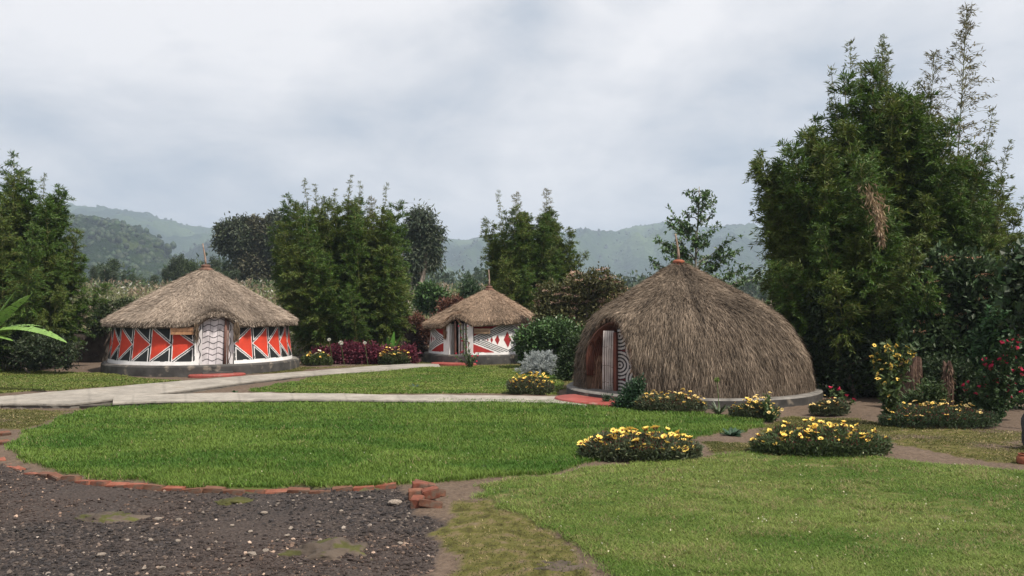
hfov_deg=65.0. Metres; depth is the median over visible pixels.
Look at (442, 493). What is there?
brick
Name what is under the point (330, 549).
grass patch
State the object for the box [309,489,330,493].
brick
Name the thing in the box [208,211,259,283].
eucalyptus tree
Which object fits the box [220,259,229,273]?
tree
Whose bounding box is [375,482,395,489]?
brick
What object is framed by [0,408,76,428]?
moss
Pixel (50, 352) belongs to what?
dark shrub
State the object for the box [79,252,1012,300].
woodland
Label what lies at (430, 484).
brick
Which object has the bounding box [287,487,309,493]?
brick
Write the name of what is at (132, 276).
tree
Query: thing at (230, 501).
rock outcrop
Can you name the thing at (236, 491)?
brick
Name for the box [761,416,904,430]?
moss
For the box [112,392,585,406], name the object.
path
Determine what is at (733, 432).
broad weed
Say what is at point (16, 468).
brick
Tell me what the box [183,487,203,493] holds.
brick
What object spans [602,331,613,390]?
bamboo door
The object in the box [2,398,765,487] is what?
grass
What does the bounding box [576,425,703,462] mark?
flower bed
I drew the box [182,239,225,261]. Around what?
hillside trees
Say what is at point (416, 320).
wall shrub
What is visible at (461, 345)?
door
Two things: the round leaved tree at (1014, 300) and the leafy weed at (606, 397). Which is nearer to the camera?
the round leaved tree at (1014, 300)
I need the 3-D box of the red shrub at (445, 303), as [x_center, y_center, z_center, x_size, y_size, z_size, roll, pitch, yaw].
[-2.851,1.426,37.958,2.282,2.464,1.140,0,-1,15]
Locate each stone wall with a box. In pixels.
[2,330,111,362]
[394,326,429,356]
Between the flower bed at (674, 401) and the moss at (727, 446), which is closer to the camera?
the moss at (727, 446)
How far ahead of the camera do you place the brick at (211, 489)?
8.79 m
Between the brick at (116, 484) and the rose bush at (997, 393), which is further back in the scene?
the rose bush at (997, 393)
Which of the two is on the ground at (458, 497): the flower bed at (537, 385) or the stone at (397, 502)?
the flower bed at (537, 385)
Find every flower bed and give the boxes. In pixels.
[300,350,332,365]
[377,347,410,364]
[505,371,555,394]
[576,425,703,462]
[634,388,708,411]
[728,396,779,419]
[748,417,893,457]
[808,395,850,415]
[877,399,1001,429]
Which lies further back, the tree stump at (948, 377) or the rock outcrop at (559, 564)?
the tree stump at (948, 377)
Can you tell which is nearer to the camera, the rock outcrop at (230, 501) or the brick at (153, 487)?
the rock outcrop at (230, 501)
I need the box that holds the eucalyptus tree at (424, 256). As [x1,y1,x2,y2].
[397,198,452,302]
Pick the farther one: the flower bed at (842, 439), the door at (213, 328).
the door at (213, 328)
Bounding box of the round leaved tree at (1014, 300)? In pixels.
[983,238,1023,342]
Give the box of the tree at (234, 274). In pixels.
[229,268,240,281]
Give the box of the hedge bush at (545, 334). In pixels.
[509,313,584,366]
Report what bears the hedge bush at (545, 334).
on the ground at (458, 497)
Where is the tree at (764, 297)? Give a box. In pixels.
[759,291,766,301]
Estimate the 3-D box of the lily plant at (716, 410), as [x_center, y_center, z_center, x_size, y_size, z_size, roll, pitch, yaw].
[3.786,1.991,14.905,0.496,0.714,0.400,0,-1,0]
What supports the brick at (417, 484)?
on the ground at (458, 497)
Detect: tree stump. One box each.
[896,356,922,402]
[941,360,956,404]
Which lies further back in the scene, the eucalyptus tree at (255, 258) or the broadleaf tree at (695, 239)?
the eucalyptus tree at (255, 258)
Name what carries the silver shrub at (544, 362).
on the ground at (458, 497)
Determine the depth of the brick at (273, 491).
8.77 m
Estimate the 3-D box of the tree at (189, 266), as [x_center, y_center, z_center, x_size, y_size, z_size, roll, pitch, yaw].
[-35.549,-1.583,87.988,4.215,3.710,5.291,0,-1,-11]
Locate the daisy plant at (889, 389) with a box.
[869,338,916,425]
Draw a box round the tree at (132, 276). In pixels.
[128,274,146,286]
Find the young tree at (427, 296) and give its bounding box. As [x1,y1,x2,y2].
[410,279,451,317]
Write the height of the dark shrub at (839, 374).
2.857 m
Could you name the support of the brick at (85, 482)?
on the ground at (458, 497)
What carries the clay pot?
on the ground at (458, 497)
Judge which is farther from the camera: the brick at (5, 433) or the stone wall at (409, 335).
the stone wall at (409, 335)
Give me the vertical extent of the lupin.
0.566 m
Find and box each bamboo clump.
[0,150,112,370]
[266,174,415,352]
[479,188,589,324]
[742,0,1023,393]
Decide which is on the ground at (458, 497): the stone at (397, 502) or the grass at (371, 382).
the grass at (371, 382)
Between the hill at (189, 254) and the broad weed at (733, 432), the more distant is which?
the hill at (189, 254)
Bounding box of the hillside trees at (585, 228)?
[35,202,771,281]
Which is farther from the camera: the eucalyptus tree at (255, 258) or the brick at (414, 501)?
the eucalyptus tree at (255, 258)
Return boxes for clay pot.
[1016,453,1023,464]
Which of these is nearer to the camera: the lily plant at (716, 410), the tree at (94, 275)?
the lily plant at (716, 410)
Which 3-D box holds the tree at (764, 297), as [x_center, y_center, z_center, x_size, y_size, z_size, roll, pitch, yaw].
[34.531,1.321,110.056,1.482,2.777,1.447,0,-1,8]
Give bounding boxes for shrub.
[0,314,87,373]
[86,295,137,345]
[402,310,430,347]
[431,293,464,315]
[514,349,559,374]
[526,261,630,327]
[549,329,581,380]
[794,285,906,397]
[891,239,1013,371]
[917,349,986,409]
[961,296,1023,408]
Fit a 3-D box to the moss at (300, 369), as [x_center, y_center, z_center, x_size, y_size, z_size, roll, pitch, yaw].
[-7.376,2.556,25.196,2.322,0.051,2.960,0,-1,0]
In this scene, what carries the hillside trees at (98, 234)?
on the wooded hill at (94, 249)
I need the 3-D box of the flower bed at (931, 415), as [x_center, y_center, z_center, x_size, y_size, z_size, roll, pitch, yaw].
[7.110,2.104,13.414,2.031,0.500,0.942,0,-1,0]
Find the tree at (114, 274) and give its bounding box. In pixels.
[108,271,118,286]
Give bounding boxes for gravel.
[0,463,442,575]
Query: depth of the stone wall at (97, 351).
29.08 m
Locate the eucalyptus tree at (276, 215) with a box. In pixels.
[254,208,290,276]
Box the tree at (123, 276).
[119,274,127,285]
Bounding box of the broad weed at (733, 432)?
[721,427,744,435]
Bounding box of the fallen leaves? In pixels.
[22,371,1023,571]
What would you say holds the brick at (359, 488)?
on the ground at (458, 497)
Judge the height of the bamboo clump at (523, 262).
6.970 m
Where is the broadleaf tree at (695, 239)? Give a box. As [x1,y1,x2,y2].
[648,187,768,302]
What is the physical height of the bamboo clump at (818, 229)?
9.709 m
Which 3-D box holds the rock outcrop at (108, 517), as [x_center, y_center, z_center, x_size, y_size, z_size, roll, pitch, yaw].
[-3.808,2.227,7.628,0.779,0.184,0.378,0,-1,0]
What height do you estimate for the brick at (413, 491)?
0.106 m
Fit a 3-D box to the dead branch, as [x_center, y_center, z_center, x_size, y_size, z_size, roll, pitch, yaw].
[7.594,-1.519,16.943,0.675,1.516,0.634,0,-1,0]
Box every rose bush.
[455,323,480,366]
[828,386,855,405]
[958,333,1023,422]
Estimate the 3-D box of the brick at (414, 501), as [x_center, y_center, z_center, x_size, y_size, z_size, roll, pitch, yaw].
[-0.949,2.148,8.055,0.124,0.107,0.178,4,2,4]
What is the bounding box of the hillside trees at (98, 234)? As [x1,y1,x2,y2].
[7,213,181,276]
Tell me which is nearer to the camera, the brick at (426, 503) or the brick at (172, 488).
the brick at (426, 503)
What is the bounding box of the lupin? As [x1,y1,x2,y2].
[755,392,783,421]
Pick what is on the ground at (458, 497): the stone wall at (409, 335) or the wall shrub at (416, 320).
the stone wall at (409, 335)
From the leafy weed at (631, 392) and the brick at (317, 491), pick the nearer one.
the brick at (317, 491)
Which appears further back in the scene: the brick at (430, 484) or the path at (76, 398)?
the path at (76, 398)
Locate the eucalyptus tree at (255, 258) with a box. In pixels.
[231,214,275,287]
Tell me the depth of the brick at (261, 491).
8.78 m
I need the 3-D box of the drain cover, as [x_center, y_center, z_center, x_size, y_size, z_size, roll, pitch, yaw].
[-8.235,2.352,15.952,0.620,0.038,0.120,0,-1,-9]
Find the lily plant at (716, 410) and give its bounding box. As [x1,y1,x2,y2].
[708,377,728,413]
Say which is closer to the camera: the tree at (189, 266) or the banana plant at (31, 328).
the banana plant at (31, 328)
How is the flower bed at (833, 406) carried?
on the ground at (458, 497)
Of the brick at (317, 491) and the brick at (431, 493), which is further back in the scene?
the brick at (317, 491)
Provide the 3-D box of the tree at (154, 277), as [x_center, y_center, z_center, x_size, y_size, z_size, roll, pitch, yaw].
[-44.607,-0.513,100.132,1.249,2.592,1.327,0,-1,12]
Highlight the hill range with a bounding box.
[30,203,1023,283]
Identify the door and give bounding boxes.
[202,318,224,364]
[459,323,466,354]
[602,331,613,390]
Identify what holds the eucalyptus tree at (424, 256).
on the ground at (458, 497)
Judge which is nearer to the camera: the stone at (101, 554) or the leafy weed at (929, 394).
the stone at (101, 554)
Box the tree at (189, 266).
[168,258,198,279]
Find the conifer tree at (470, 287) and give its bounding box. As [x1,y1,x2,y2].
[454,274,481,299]
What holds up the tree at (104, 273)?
on the ground at (458, 497)
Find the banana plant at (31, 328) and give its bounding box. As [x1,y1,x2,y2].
[0,292,66,342]
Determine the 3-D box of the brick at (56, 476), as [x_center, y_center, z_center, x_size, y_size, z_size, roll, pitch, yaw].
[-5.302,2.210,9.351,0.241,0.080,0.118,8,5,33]
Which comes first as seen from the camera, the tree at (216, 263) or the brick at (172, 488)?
the brick at (172, 488)
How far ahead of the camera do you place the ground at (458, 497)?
7.94 m
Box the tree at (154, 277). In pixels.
[150,274,157,284]
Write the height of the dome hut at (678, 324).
3.980 m
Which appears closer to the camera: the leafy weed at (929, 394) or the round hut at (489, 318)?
the leafy weed at (929, 394)
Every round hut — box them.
[99,243,298,377]
[421,270,536,365]
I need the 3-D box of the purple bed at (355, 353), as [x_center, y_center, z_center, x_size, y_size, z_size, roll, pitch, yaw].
[-5.174,2.325,27.875,4.233,1.215,1.121,0,-1,0]
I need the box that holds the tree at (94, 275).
[89,265,101,285]
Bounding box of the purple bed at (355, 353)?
[303,338,422,364]
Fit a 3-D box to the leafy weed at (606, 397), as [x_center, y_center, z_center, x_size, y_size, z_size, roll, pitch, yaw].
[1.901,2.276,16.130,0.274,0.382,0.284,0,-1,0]
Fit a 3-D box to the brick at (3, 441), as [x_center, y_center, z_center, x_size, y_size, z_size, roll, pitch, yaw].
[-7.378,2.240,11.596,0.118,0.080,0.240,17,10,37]
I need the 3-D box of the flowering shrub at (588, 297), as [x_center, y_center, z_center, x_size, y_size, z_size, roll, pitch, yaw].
[2.330,0.875,27.386,3.715,3.531,1.686,0,-1,10]
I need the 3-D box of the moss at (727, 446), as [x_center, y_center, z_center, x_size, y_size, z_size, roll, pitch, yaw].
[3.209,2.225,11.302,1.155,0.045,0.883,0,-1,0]
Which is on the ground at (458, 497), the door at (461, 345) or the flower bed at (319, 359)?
the flower bed at (319, 359)
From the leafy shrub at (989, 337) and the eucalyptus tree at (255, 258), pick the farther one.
the eucalyptus tree at (255, 258)
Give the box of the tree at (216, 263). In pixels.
[208,255,222,269]
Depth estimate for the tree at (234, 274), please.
83.97 m
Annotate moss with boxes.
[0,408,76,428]
[263,366,318,372]
[308,361,573,386]
[433,496,600,575]
[701,441,759,451]
[757,421,1023,463]
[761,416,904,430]
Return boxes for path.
[0,364,439,408]
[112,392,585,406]
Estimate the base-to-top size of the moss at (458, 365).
0.067 m
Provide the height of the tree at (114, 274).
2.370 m
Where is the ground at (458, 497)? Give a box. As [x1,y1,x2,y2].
[0,287,1023,575]
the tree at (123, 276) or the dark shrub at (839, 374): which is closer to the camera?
the dark shrub at (839, 374)
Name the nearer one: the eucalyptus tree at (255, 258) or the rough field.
the rough field
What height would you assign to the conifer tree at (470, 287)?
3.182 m
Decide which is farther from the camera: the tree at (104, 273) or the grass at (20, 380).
the tree at (104, 273)
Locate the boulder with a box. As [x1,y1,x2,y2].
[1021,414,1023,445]
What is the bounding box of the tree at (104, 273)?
[94,258,123,282]
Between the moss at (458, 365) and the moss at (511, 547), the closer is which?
the moss at (511, 547)
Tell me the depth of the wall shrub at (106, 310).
28.63 m
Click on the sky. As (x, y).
(190, 112)
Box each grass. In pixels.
[0,368,183,392]
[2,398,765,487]
[250,365,565,394]
[466,450,1023,575]
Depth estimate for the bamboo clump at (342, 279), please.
29.57 m
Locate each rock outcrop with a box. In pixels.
[74,511,149,523]
[213,497,253,505]
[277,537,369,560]
[534,560,586,571]
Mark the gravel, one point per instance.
(405, 545)
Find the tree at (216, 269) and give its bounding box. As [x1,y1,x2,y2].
[212,267,222,273]
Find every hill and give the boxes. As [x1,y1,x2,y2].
[58,214,171,286]
[183,238,234,265]
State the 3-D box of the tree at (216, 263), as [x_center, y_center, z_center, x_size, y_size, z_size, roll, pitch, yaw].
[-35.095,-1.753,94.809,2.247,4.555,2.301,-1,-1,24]
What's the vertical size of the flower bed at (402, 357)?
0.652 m
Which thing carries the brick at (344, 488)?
on the ground at (458, 497)
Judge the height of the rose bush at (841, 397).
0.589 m
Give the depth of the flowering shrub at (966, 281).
16.33 m
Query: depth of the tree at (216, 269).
84.91 m
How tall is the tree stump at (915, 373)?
1.163 m
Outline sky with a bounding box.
[0,0,1023,239]
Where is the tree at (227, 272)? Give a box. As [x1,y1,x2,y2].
[222,270,230,276]
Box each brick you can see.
[0,430,10,435]
[0,439,10,444]
[9,466,25,470]
[35,471,52,477]
[47,472,62,480]
[61,475,81,481]
[75,480,93,484]
[90,480,111,485]
[105,482,128,486]
[124,483,147,488]
[143,484,165,490]
[162,485,185,491]
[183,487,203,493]
[202,485,225,492]
[223,489,245,494]
[246,489,266,493]
[265,488,287,493]
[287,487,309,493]
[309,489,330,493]
[332,485,352,490]
[353,485,373,490]
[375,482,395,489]
[408,488,422,500]
[410,495,424,508]
[412,481,428,487]
[415,479,435,486]
[418,499,442,507]
[421,485,439,499]
[422,487,445,496]
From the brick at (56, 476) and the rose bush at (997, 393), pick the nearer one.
the brick at (56, 476)
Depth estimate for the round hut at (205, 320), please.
23.60 m
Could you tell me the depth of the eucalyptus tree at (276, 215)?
86.79 m
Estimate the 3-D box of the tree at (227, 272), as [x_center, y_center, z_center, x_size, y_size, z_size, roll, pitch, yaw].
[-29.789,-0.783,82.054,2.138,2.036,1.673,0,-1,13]
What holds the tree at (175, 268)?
on the ground at (458, 497)
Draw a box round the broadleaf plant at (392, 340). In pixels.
[386,332,400,346]
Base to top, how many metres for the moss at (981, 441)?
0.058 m
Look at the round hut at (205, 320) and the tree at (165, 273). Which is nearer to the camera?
the round hut at (205, 320)
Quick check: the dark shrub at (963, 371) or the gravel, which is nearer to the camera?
the gravel
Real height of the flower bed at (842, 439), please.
0.557 m
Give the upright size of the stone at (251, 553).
0.039 m
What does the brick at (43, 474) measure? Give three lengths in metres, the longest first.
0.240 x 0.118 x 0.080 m
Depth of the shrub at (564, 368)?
21.48 m
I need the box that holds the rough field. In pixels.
[69,277,773,355]
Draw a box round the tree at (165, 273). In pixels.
[160,267,170,282]
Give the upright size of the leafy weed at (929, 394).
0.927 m
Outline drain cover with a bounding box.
[79,405,112,407]
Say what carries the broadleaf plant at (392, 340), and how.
on the ground at (458, 497)
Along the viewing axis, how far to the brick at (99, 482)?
9.05 m
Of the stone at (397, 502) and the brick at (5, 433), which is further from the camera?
the brick at (5, 433)
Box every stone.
[96,552,105,556]
[247,551,256,556]
[388,499,401,505]
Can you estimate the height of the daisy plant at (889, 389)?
1.507 m
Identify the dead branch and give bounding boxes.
[857,180,889,249]
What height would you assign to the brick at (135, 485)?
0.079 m
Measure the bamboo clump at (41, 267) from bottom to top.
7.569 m
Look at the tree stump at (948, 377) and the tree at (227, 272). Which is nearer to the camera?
the tree stump at (948, 377)
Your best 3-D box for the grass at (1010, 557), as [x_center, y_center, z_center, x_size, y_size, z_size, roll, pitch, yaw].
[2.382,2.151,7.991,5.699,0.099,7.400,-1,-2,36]
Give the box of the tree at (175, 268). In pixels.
[166,253,185,280]
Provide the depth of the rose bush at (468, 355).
25.75 m
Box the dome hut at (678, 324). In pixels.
[554,234,822,408]
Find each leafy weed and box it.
[601,392,611,401]
[609,372,655,408]
[895,374,953,408]
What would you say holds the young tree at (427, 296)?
on the ground at (458, 497)
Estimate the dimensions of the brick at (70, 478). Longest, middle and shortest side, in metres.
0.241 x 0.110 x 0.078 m
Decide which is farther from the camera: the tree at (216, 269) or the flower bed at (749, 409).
the tree at (216, 269)

